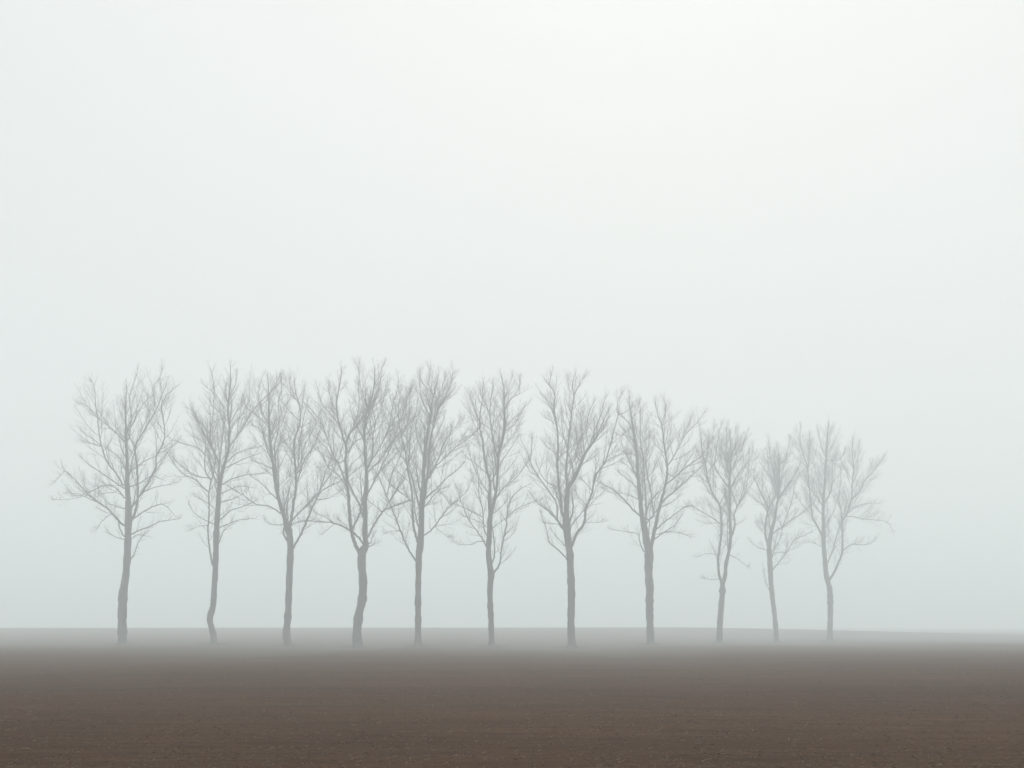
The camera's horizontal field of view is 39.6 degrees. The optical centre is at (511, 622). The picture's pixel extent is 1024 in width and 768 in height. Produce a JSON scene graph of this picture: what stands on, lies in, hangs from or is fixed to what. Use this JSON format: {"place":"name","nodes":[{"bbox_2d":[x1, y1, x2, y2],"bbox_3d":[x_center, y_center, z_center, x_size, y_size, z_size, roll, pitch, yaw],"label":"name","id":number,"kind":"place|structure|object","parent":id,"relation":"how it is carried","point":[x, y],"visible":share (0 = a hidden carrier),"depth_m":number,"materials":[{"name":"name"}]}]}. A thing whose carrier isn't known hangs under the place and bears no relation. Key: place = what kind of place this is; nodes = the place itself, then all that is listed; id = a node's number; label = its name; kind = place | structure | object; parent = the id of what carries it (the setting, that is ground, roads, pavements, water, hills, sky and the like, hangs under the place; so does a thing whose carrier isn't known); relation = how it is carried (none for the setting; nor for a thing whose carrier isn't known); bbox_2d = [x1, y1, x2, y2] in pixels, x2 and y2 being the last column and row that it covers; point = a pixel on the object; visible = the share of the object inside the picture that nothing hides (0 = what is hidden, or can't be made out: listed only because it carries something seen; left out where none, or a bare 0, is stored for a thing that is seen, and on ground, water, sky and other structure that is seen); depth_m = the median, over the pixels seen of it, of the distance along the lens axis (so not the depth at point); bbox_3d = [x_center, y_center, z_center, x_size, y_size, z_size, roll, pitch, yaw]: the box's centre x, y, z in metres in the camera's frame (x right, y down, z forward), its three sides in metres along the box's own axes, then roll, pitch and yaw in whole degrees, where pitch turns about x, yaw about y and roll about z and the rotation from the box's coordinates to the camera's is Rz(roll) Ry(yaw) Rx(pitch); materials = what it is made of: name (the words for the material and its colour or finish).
{"place":"outdoors","nodes":[
{"label":"outdoors","id":0,"kind":"place"},
{"bbox_2d":[107,639,838,648],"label":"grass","id":1,"kind":"structure","parent":0,"point":[495,646],"depth_m":93.71,"materials":[{"name":"plant"}]},
{"bbox_2d":[0,627,1023,767],"bbox_3d":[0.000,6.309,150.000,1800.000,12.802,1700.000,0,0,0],"label":"field","id":2,"kind":"structure","parent":0,"point":[535,647],"depth_m":16.61,"materials":[{"name":"soil"}]},
{"bbox_2d":[50,362,182,644],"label":"bare tree","id":3,"kind":"object","parent":2,"relation":"on","point":[122,631],"visible":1,"depth_m":97.04,"materials":[{"name":"grey plant"}]},
{"bbox_2d":[161,358,284,644],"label":"bare tree","id":4,"kind":"object","parent":2,"relation":"on","point":[214,563],"visible":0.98,"depth_m":96.02,"materials":[{"name":"grey plant"}]},
{"bbox_2d":[217,366,369,646],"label":"bare tree","id":5,"kind":"object","parent":2,"relation":"on","point":[287,524],"visible":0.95,"depth_m":94.39,"materials":[{"name":"grey plant"}]},
{"bbox_2d":[296,356,424,647],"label":"bare tree","id":6,"kind":"object","parent":2,"relation":"on","point":[362,550],"visible":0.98,"depth_m":91.47,"materials":[{"name":"grey plant"}]},
{"bbox_2d":[366,360,484,646],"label":"bare tree","id":7,"kind":"object","parent":2,"relation":"on","point":[421,502],"visible":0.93,"depth_m":92.16,"materials":[{"name":"grey plant"}]},
{"bbox_2d":[448,370,545,647],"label":"bare tree","id":8,"kind":"object","parent":2,"relation":"on","point":[489,560],"visible":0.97,"depth_m":92.66,"materials":[{"name":"grey plant"}]},
{"bbox_2d":[520,365,636,648],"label":"bare tree","id":9,"kind":"object","parent":2,"relation":"on","point":[565,526],"visible":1,"depth_m":93.80,"materials":[{"name":"grey plant"}]},
{"bbox_2d":[592,386,716,644],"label":"bare tree","id":10,"kind":"object","parent":2,"relation":"on","point":[648,543],"visible":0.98,"depth_m":103.63,"materials":[{"name":"grey plant"}]},
{"bbox_2d":[678,415,760,643],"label":"bare tree","id":11,"kind":"object","parent":2,"relation":"on","point":[727,459],"visible":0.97,"depth_m":117.73,"materials":[{"name":"grey plant"}]},
{"bbox_2d":[742,433,815,642],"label":"bare tree","id":12,"kind":"object","parent":2,"relation":"on","point":[775,486],"visible":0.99,"depth_m":130.38,"materials":[{"name":"grey plant"}]},
{"bbox_2d":[787,417,895,640],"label":"bare tree","id":13,"kind":"object","parent":2,"relation":"on","point":[822,532],"visible":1,"depth_m":139.46,"materials":[{"name":"grey plant"}]},
{"bbox_2d":[0,651,1023,767],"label":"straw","id":14,"kind":"object","parent":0,"point":[366,721],"visible":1,"depth_m":9.98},
{"bbox_2d":[0,0,1023,627],"label":"sky","id":15,"kind":"structure","parent":0,"point":[767,216],"materials":[{"name":"white"}]}
]}

